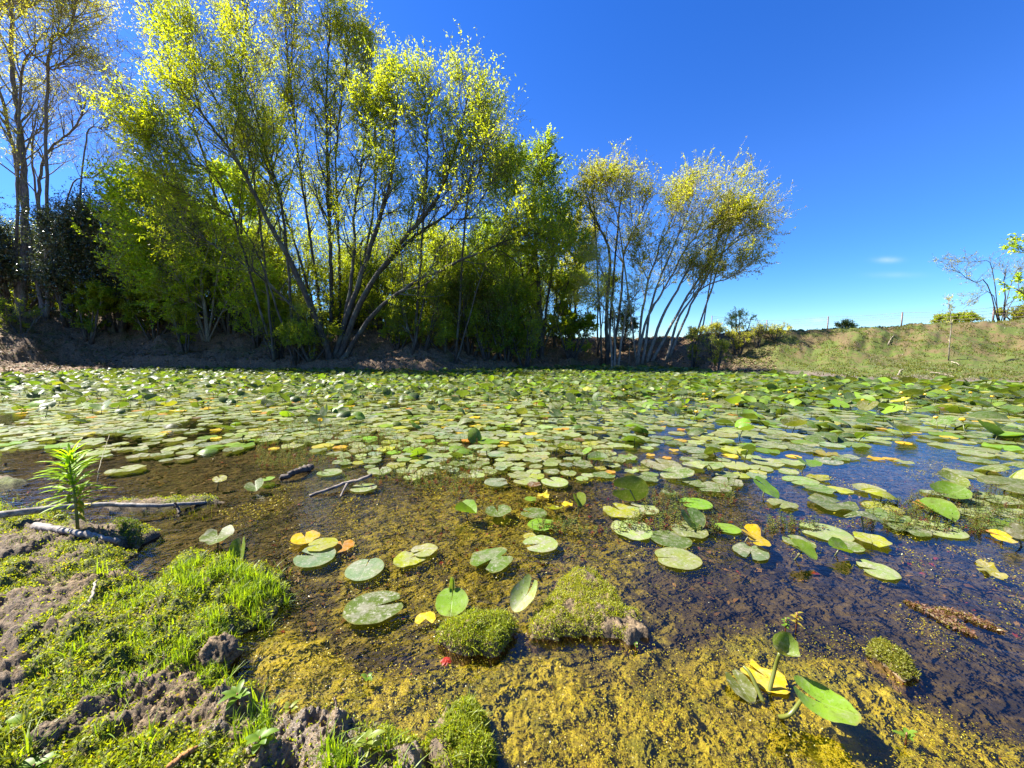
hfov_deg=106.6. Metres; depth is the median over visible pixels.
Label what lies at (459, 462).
lily pad
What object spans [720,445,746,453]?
lily pad
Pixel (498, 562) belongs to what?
lily pad
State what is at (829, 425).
lily pad
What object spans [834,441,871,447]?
lily pad
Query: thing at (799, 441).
lily pad
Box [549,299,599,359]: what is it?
understorey bush
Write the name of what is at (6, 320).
bush
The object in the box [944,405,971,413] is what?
lily pad
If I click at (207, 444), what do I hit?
lily pad
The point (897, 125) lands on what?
sky
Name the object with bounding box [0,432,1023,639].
drowned leaves
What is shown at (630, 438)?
lily pad
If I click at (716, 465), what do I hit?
lily pad
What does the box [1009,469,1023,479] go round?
lily pad
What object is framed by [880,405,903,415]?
lily pad
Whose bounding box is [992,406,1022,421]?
lily pad
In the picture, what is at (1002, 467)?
lily pad
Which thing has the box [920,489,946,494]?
lily pad
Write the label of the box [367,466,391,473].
lily pad
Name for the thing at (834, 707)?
lily leaf
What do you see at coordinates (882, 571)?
lily pad
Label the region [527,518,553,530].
lily pad
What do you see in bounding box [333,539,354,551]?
lily pad
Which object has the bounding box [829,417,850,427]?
lily pad
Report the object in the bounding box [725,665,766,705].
lily leaf
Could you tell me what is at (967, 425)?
lily pad
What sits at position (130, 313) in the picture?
understorey bush
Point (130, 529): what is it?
moss hummock
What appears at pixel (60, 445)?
lily pad
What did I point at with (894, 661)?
moss hummock
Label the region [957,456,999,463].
lily pad
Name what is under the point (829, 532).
lily pad
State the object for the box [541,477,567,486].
lily pad
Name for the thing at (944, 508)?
lily pad
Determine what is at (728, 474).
lily pad
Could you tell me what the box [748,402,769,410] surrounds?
lily pad
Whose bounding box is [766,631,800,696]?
lily leaf
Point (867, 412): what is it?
lily pad
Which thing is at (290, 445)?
lily pad
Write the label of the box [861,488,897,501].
lily pad
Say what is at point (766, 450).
lily pad
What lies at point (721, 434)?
lily pad
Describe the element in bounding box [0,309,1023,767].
ground
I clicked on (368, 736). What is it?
seedling
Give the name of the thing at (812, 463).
lily pad
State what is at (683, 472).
lily pad
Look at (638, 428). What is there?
lily pad
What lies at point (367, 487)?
lily pad
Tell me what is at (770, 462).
lily pad
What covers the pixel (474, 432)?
lily pad
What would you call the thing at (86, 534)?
drift stick
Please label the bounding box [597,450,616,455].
lily pad
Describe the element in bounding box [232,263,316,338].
understorey bush
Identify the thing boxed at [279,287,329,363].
willow shoots
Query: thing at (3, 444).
lily pad
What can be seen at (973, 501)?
lily pad
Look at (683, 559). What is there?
lily pad
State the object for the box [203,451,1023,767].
algae
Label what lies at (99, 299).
understorey bush
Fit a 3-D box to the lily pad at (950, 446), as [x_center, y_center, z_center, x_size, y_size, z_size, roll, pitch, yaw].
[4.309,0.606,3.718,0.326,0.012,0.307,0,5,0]
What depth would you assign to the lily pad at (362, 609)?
1.40 m
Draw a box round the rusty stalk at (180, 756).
[166,745,197,767]
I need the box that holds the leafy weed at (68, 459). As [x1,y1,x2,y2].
[28,442,111,528]
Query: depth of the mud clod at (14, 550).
1.63 m
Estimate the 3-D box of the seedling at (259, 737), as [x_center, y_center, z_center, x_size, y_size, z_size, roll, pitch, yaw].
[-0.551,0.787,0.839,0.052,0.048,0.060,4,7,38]
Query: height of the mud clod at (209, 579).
0.044 m
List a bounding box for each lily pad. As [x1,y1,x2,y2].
[0,442,21,445]
[44,443,74,448]
[75,440,107,444]
[79,450,110,456]
[104,464,145,473]
[149,450,173,455]
[172,443,195,447]
[195,441,220,446]
[199,525,234,552]
[212,475,226,490]
[213,425,235,439]
[227,537,246,561]
[229,442,254,447]
[244,478,263,494]
[263,476,274,480]
[278,392,289,410]
[281,442,304,447]
[290,530,319,543]
[293,545,335,566]
[307,415,329,431]
[307,538,337,550]
[311,443,333,448]
[317,468,341,475]
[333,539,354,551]
[340,437,361,441]
[342,590,402,624]
[344,558,383,580]
[350,483,376,491]
[361,458,381,462]
[365,445,379,449]
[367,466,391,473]
[393,551,425,566]
[396,467,416,472]
[403,446,422,452]
[403,474,421,479]
[410,448,426,457]
[411,543,437,556]
[415,468,435,474]
[447,461,467,466]
[449,446,473,454]
[455,499,476,523]
[468,427,481,443]
[470,547,512,572]
[478,438,499,443]
[484,478,507,485]
[485,504,511,518]
[487,451,506,456]
[494,461,514,466]
[499,437,519,440]
[504,454,523,459]
[507,470,530,477]
[513,477,537,484]
[520,507,546,517]
[522,456,541,462]
[523,533,535,537]
[523,535,557,551]
[524,496,535,500]
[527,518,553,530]
[537,490,549,497]
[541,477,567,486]
[542,457,560,463]
[545,505,563,519]
[548,443,565,457]
[560,444,580,448]
[562,501,572,505]
[565,448,583,454]
[573,462,593,467]
[573,492,585,518]
[582,424,602,435]
[588,451,607,469]
[592,471,614,477]
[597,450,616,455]
[603,503,639,517]
[611,520,651,539]
[612,476,648,507]
[622,435,644,445]
[626,423,648,435]
[627,502,658,513]
[637,474,657,481]
[640,458,681,469]
[650,530,691,548]
[655,547,702,569]
[660,466,694,479]
[671,521,708,537]
[679,446,704,452]
[679,497,712,508]
[681,478,701,484]
[681,507,705,530]
[682,461,704,468]
[687,428,704,436]
[694,481,731,491]
[697,411,712,421]
[699,461,724,468]
[704,446,722,457]
[711,431,737,436]
[712,476,743,485]
[715,523,741,533]
[716,471,738,477]
[717,399,738,409]
[718,440,735,445]
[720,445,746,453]
[722,461,749,469]
[723,396,740,415]
[731,425,754,440]
[732,542,769,560]
[735,418,750,434]
[736,430,758,434]
[740,444,755,462]
[741,433,767,438]
[741,524,760,542]
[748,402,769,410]
[748,465,772,471]
[748,533,770,546]
[751,458,784,466]
[753,476,779,500]
[755,441,787,448]
[755,447,779,453]
[761,429,785,433]
[767,498,798,508]
[771,393,789,399]
[774,394,793,399]
[776,458,804,465]
[781,417,806,439]
[782,476,819,484]
[782,535,815,547]
[785,414,810,417]
[787,444,821,451]
[790,439,816,443]
[790,538,817,565]
[794,456,822,474]
[799,522,853,541]
[802,484,837,493]
[803,432,837,444]
[806,421,822,430]
[806,474,829,480]
[807,493,858,510]
[812,450,839,456]
[814,422,843,431]
[814,457,843,464]
[817,442,845,447]
[819,420,843,424]
[827,486,853,493]
[828,537,852,560]
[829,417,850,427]
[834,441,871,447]
[837,433,855,441]
[840,424,865,428]
[842,540,864,551]
[843,392,855,398]
[844,511,883,532]
[845,421,861,423]
[852,424,876,438]
[852,483,885,490]
[853,531,891,546]
[854,432,876,449]
[856,410,882,423]
[856,559,901,579]
[857,400,878,410]
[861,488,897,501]
[861,501,903,513]
[863,431,892,434]
[865,507,910,522]
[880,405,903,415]
[885,521,931,536]
[886,422,914,437]
[888,421,919,445]
[910,520,969,538]
[914,497,959,521]
[915,427,941,431]
[917,435,948,439]
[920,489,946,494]
[927,442,974,449]
[928,431,964,437]
[930,415,961,431]
[930,480,972,501]
[937,470,969,487]
[942,468,983,477]
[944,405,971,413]
[954,424,983,434]
[956,449,996,456]
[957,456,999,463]
[957,508,993,517]
[959,498,989,504]
[960,432,992,436]
[965,447,998,450]
[965,504,1017,517]
[967,411,1008,418]
[970,399,989,405]
[972,492,1023,504]
[973,400,994,410]
[974,461,1023,474]
[975,559,1007,579]
[976,514,1010,526]
[977,419,1023,448]
[977,475,1023,494]
[981,442,1023,450]
[982,523,1004,531]
[988,529,1017,550]
[989,430,1023,441]
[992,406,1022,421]
[993,421,1019,440]
[1001,451,1023,456]
[1003,518,1023,524]
[1003,522,1023,552]
[1004,508,1023,515]
[1006,384,1023,388]
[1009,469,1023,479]
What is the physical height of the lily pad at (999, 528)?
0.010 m
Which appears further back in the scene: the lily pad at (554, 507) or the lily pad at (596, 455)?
the lily pad at (596, 455)
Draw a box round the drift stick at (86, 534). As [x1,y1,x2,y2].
[30,522,120,543]
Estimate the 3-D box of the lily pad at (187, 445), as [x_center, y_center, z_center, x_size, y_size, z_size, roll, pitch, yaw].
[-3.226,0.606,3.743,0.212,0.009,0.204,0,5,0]
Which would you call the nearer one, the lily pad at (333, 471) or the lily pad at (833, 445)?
the lily pad at (333, 471)
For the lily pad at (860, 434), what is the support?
on the water
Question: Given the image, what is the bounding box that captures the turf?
[725,319,1023,380]
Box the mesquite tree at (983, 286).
[929,247,1023,320]
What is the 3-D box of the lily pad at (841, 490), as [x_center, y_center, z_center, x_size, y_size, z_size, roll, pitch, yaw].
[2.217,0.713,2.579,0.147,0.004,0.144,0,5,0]
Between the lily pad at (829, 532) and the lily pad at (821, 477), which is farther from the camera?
the lily pad at (821, 477)
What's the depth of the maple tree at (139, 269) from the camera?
18.76 m
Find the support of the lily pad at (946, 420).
on the water
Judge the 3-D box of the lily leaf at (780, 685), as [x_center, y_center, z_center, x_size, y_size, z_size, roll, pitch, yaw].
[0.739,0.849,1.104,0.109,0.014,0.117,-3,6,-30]
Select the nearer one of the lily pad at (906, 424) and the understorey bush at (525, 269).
the lily pad at (906, 424)
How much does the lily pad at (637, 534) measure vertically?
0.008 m
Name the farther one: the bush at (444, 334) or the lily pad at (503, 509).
the bush at (444, 334)
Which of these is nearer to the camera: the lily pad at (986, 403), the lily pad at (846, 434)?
the lily pad at (846, 434)
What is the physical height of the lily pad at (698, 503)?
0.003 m
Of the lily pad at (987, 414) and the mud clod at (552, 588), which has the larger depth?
the lily pad at (987, 414)
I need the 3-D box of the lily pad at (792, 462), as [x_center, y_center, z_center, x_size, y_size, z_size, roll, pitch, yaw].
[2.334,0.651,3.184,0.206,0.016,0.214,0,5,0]
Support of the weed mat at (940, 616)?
on the water
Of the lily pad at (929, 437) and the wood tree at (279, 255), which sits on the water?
the lily pad at (929, 437)
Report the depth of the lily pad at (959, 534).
1.98 m
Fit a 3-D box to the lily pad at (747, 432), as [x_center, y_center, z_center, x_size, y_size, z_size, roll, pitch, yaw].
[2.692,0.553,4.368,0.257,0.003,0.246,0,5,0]
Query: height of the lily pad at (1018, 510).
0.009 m
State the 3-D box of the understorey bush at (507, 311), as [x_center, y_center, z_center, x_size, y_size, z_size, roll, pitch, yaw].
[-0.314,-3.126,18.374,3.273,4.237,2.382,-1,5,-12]
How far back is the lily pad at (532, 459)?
3.26 m
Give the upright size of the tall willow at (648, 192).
11.662 m
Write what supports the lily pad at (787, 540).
on the water
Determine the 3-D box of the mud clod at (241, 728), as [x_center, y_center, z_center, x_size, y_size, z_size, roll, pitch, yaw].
[-0.633,0.807,0.896,0.067,0.033,0.061,0,5,0]
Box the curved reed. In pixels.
[96,437,108,482]
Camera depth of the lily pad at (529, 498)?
2.42 m
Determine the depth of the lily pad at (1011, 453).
3.44 m
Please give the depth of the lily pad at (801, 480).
2.76 m
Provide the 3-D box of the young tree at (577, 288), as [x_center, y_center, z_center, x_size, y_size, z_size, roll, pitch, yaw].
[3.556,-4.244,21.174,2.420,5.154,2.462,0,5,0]
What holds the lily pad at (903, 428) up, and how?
on the water
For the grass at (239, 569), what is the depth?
1.12 m
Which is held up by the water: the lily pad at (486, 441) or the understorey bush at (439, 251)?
the lily pad at (486, 441)
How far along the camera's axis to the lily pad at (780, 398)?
6.70 m
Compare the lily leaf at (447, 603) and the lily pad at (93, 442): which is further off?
the lily pad at (93, 442)
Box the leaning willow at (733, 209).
[575,137,806,364]
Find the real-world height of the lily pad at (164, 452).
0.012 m
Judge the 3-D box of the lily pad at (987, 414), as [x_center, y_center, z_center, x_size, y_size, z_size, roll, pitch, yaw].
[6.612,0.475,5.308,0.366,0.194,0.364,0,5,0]
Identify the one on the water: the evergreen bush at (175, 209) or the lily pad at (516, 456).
the lily pad at (516, 456)
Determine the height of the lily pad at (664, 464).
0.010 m
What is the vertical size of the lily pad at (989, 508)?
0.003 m
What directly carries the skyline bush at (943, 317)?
on the ground at (970, 685)
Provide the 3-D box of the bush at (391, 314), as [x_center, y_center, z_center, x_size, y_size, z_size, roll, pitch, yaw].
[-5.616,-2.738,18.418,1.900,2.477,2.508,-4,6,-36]
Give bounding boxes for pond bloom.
[959,418,968,445]
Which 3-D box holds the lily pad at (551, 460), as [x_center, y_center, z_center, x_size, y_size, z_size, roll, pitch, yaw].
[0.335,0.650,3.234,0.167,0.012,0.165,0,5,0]
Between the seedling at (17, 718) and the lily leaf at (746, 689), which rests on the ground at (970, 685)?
the seedling at (17, 718)
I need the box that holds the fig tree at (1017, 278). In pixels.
[994,233,1023,300]
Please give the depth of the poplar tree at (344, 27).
19.53 m
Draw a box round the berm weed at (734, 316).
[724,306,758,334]
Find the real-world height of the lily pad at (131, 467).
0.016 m
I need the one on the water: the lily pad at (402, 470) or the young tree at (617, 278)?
the lily pad at (402, 470)
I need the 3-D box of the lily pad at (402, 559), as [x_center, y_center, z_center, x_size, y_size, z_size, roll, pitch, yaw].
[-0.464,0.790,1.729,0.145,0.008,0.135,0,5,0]
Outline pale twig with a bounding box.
[84,580,96,607]
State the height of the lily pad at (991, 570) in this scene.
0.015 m
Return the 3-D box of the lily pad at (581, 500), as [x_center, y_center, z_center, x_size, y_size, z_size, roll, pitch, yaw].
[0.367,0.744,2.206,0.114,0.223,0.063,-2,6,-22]
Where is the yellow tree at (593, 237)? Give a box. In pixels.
[542,203,607,340]
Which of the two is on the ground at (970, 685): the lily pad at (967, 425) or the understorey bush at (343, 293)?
the understorey bush at (343, 293)
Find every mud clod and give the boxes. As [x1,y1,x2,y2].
[0,542,33,561]
[23,719,67,750]
[137,704,172,730]
[178,671,195,681]
[193,632,240,668]
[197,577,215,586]
[226,624,234,633]
[228,715,258,741]
[550,582,559,592]
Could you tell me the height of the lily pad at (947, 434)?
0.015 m
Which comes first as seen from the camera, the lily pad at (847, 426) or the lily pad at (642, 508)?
the lily pad at (642, 508)
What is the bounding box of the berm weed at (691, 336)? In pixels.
[686,324,707,367]
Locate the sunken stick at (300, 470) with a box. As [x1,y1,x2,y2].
[278,464,313,481]
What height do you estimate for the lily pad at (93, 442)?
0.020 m
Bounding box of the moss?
[0,493,429,767]
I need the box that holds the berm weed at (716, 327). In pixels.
[700,320,727,358]
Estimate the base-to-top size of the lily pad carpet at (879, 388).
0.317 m
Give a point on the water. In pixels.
(7, 401)
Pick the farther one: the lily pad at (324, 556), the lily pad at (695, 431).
the lily pad at (695, 431)
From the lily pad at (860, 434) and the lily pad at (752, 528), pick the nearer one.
the lily pad at (752, 528)
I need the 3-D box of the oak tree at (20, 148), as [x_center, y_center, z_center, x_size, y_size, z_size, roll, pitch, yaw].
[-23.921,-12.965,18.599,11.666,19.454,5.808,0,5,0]
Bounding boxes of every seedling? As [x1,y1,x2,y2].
[5,713,30,726]
[17,750,59,767]
[218,679,249,709]
[245,727,278,754]
[283,699,299,714]
[354,728,384,760]
[361,673,371,687]
[892,727,916,747]
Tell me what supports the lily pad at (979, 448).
on the water
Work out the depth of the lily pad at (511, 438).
3.99 m
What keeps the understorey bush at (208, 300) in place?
on the ground at (970, 685)
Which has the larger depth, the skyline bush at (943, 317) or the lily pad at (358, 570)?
the skyline bush at (943, 317)
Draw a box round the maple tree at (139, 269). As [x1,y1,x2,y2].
[71,151,296,341]
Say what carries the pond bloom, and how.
on the water
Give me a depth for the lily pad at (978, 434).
4.22 m
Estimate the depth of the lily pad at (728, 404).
6.37 m
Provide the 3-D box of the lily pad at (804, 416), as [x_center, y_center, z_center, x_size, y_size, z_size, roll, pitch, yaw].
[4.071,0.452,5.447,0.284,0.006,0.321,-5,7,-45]
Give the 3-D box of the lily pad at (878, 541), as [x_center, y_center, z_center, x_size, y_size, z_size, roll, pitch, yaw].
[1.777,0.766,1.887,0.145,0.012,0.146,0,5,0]
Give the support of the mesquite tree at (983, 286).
on the ground at (970, 685)
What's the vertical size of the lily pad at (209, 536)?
0.176 m
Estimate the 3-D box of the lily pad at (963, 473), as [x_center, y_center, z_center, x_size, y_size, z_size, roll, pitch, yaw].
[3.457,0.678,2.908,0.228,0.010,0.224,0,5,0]
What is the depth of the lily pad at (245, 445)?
3.75 m
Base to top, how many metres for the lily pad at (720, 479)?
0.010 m
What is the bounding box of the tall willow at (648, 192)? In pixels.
[558,142,668,365]
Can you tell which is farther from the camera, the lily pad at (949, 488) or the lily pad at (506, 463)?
the lily pad at (506, 463)
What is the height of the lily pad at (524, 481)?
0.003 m
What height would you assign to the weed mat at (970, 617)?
0.033 m
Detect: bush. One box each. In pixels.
[0,193,117,327]
[0,197,56,312]
[0,296,45,334]
[2,283,55,309]
[18,166,162,333]
[57,274,120,344]
[83,213,178,322]
[105,150,232,320]
[112,283,185,340]
[156,218,261,332]
[221,257,292,349]
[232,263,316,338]
[301,246,389,329]
[322,302,360,327]
[339,244,423,330]
[381,269,461,350]
[402,218,504,331]
[434,265,509,356]
[454,200,555,335]
[473,276,531,361]
[532,309,563,337]
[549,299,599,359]
[603,292,639,351]
[834,319,859,328]
[929,310,985,322]
[996,304,1023,319]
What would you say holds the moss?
on the ground at (970, 685)
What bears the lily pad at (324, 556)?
on the water
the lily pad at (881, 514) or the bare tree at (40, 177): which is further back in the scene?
the bare tree at (40, 177)
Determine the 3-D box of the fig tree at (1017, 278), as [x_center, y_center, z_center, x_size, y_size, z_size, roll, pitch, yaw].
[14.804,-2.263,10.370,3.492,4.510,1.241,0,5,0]
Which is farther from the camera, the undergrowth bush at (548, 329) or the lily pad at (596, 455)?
the undergrowth bush at (548, 329)
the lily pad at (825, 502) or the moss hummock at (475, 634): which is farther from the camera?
the lily pad at (825, 502)
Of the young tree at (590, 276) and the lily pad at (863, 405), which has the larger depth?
the young tree at (590, 276)
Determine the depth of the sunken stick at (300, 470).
2.88 m
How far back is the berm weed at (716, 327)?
17.05 m
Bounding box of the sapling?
[942,293,954,360]
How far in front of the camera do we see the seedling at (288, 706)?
0.93 m
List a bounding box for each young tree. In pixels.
[541,265,578,347]
[559,263,598,352]
[567,232,664,365]
[583,266,623,355]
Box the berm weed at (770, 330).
[764,322,792,339]
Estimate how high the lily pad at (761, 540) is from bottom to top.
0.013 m
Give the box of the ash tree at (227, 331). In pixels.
[68,0,336,334]
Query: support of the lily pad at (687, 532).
on the water
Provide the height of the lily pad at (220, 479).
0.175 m
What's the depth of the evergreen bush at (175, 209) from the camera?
20.90 m
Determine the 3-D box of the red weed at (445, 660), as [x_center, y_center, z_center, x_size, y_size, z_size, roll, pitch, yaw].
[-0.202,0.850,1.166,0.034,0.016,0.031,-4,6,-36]
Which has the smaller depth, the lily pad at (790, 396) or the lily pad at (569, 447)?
the lily pad at (569, 447)
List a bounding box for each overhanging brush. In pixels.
[162,300,200,353]
[246,291,298,358]
[271,298,343,362]
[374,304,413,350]
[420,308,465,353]
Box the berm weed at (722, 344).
[708,335,730,370]
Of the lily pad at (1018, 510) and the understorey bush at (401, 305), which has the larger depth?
the understorey bush at (401, 305)
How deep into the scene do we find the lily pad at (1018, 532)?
1.86 m
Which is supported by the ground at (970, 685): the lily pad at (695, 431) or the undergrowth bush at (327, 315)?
the undergrowth bush at (327, 315)
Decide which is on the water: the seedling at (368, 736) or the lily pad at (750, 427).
the lily pad at (750, 427)
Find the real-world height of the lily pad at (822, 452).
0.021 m
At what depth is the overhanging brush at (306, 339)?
17.42 m
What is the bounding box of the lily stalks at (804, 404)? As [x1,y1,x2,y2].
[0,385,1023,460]
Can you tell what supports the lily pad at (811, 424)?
on the water
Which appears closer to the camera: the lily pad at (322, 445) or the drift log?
the drift log
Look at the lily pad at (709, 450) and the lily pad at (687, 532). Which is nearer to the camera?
the lily pad at (687, 532)
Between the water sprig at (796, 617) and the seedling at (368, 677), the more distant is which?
the water sprig at (796, 617)
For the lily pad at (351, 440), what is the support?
on the water
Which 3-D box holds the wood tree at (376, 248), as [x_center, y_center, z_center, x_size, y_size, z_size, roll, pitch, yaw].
[-9.421,-8.120,24.203,7.956,10.177,8.988,4,7,40]
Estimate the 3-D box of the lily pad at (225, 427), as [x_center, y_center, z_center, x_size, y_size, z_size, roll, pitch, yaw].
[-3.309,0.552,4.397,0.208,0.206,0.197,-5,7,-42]
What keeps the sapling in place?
on the ground at (970, 685)
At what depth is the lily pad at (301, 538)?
1.89 m
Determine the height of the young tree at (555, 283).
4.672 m
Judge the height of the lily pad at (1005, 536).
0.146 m
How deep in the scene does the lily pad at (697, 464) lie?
3.11 m
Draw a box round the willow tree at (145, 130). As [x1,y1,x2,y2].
[63,0,599,365]
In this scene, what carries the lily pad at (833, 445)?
on the water
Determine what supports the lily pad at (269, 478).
on the water
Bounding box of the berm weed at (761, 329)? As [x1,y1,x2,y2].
[750,320,767,347]
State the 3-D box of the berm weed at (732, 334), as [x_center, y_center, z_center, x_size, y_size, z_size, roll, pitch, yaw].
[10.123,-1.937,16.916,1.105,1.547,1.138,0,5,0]
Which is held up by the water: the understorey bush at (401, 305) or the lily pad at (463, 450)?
the lily pad at (463, 450)
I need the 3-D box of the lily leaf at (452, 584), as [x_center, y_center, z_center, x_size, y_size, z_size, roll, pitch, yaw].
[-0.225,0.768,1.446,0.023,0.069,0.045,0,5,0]
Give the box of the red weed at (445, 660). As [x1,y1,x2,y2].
[440,657,451,665]
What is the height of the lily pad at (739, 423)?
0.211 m
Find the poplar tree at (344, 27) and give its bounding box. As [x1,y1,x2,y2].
[202,0,409,335]
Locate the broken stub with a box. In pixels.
[173,502,180,513]
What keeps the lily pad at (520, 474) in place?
on the water
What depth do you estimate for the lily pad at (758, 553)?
1.79 m
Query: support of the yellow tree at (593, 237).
on the ground at (970, 685)
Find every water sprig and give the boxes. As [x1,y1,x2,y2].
[781,617,790,631]
[791,611,803,634]
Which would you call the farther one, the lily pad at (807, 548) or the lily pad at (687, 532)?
the lily pad at (687, 532)
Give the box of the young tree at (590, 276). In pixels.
[567,232,664,365]
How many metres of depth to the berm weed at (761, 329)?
17.08 m
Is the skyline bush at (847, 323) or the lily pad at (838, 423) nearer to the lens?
the lily pad at (838, 423)
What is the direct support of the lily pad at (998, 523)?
on the water
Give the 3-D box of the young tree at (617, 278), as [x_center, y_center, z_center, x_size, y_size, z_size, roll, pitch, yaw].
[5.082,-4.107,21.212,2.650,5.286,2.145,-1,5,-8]
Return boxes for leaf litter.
[0,308,776,375]
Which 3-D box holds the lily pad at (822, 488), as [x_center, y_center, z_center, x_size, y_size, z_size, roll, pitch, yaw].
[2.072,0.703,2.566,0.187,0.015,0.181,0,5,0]
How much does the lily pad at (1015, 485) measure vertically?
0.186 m
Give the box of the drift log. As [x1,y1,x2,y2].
[0,501,207,517]
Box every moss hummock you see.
[110,517,145,554]
[423,684,498,767]
[434,601,518,667]
[522,565,655,655]
[862,635,925,695]
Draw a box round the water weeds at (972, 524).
[255,418,1023,534]
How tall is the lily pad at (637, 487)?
0.284 m
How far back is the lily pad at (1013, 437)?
4.08 m
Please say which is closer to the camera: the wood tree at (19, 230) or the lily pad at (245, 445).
the lily pad at (245, 445)
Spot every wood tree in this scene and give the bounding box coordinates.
[1,216,39,289]
[181,212,284,317]
[220,166,347,322]
[287,165,411,310]
[366,212,483,328]
[459,230,543,312]
[520,238,584,333]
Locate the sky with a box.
[0,0,1023,338]
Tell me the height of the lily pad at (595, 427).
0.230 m
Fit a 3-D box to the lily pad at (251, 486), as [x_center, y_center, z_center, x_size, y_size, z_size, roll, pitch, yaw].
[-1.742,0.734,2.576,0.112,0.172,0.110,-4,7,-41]
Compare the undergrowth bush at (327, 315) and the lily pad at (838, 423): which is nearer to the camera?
the lily pad at (838, 423)
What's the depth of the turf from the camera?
14.41 m
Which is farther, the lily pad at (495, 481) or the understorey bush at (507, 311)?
the understorey bush at (507, 311)
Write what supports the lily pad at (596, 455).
on the water
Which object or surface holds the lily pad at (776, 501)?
on the water
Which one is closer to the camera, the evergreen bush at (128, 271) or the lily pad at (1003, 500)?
the lily pad at (1003, 500)
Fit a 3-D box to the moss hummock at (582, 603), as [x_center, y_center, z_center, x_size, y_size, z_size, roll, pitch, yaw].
[0.255,0.807,1.432,0.535,0.134,0.500,0,5,0]
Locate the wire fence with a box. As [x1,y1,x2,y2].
[711,307,1009,328]
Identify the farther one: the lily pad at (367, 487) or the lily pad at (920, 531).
the lily pad at (367, 487)
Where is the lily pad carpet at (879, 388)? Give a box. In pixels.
[0,364,1023,494]
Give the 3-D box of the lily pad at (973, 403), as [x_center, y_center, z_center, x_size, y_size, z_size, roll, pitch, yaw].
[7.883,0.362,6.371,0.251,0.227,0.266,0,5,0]
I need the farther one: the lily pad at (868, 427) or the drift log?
the lily pad at (868, 427)
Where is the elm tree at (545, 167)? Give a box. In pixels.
[452,123,605,359]
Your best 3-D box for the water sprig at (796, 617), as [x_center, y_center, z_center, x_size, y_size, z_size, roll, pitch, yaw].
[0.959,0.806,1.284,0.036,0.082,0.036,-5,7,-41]
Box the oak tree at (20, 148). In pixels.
[0,0,147,318]
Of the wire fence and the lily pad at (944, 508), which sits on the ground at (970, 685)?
the wire fence
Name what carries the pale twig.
on the ground at (970, 685)
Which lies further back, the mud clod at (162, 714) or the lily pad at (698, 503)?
the lily pad at (698, 503)
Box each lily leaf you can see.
[415,611,435,623]
[435,587,468,616]
[449,577,454,595]
[510,574,537,611]
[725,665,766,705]
[740,659,790,693]
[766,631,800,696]
[774,675,861,725]
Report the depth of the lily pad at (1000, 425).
4.28 m
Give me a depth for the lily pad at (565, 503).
2.34 m
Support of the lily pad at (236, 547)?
on the water
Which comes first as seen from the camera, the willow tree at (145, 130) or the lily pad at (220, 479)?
the lily pad at (220, 479)
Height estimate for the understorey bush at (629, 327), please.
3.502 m
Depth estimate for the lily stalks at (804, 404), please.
6.78 m
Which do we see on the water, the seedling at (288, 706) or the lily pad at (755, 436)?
the lily pad at (755, 436)
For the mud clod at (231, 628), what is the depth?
1.25 m
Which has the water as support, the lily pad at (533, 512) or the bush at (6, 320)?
the lily pad at (533, 512)
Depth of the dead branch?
2.58 m
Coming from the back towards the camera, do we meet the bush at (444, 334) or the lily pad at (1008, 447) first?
the bush at (444, 334)
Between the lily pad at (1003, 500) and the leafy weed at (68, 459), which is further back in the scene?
the lily pad at (1003, 500)
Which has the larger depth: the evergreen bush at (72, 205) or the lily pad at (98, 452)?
the evergreen bush at (72, 205)
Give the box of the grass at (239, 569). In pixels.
[0,492,447,767]
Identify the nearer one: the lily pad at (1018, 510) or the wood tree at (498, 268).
the lily pad at (1018, 510)
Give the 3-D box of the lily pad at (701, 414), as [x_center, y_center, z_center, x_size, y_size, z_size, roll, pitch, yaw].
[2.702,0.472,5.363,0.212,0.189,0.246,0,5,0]
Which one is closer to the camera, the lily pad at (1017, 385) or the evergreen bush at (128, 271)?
the lily pad at (1017, 385)
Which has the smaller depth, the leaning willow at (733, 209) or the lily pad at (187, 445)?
the lily pad at (187, 445)
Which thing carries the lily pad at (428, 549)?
on the water
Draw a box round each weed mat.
[903,599,977,638]
[933,606,1006,635]
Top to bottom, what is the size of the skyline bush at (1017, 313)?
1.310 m
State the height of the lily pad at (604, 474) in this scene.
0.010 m
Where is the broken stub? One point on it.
(177, 508)
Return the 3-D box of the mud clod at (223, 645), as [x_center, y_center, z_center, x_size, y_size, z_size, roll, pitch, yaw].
[-0.887,0.806,1.152,0.106,0.092,0.108,0,5,0]
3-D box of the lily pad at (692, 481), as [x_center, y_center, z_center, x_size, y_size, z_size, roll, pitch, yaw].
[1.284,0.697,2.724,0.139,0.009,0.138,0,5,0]
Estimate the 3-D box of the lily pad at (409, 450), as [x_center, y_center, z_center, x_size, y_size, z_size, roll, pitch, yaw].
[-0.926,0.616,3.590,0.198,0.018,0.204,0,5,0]
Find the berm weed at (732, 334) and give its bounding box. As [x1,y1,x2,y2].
[725,324,754,355]
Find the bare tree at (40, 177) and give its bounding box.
[0,46,144,315]
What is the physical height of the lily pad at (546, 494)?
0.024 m
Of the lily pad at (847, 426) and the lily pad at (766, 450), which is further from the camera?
the lily pad at (847, 426)
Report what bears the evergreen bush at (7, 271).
on the ground at (970, 685)
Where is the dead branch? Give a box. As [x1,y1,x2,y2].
[309,473,372,498]
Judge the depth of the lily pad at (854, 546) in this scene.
1.83 m
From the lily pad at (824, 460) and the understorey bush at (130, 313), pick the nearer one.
the lily pad at (824, 460)
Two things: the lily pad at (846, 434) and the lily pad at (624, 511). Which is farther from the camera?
the lily pad at (846, 434)
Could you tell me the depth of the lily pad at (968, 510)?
2.22 m
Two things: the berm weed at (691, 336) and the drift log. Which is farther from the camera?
the berm weed at (691, 336)
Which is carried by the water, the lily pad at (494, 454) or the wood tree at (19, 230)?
the lily pad at (494, 454)

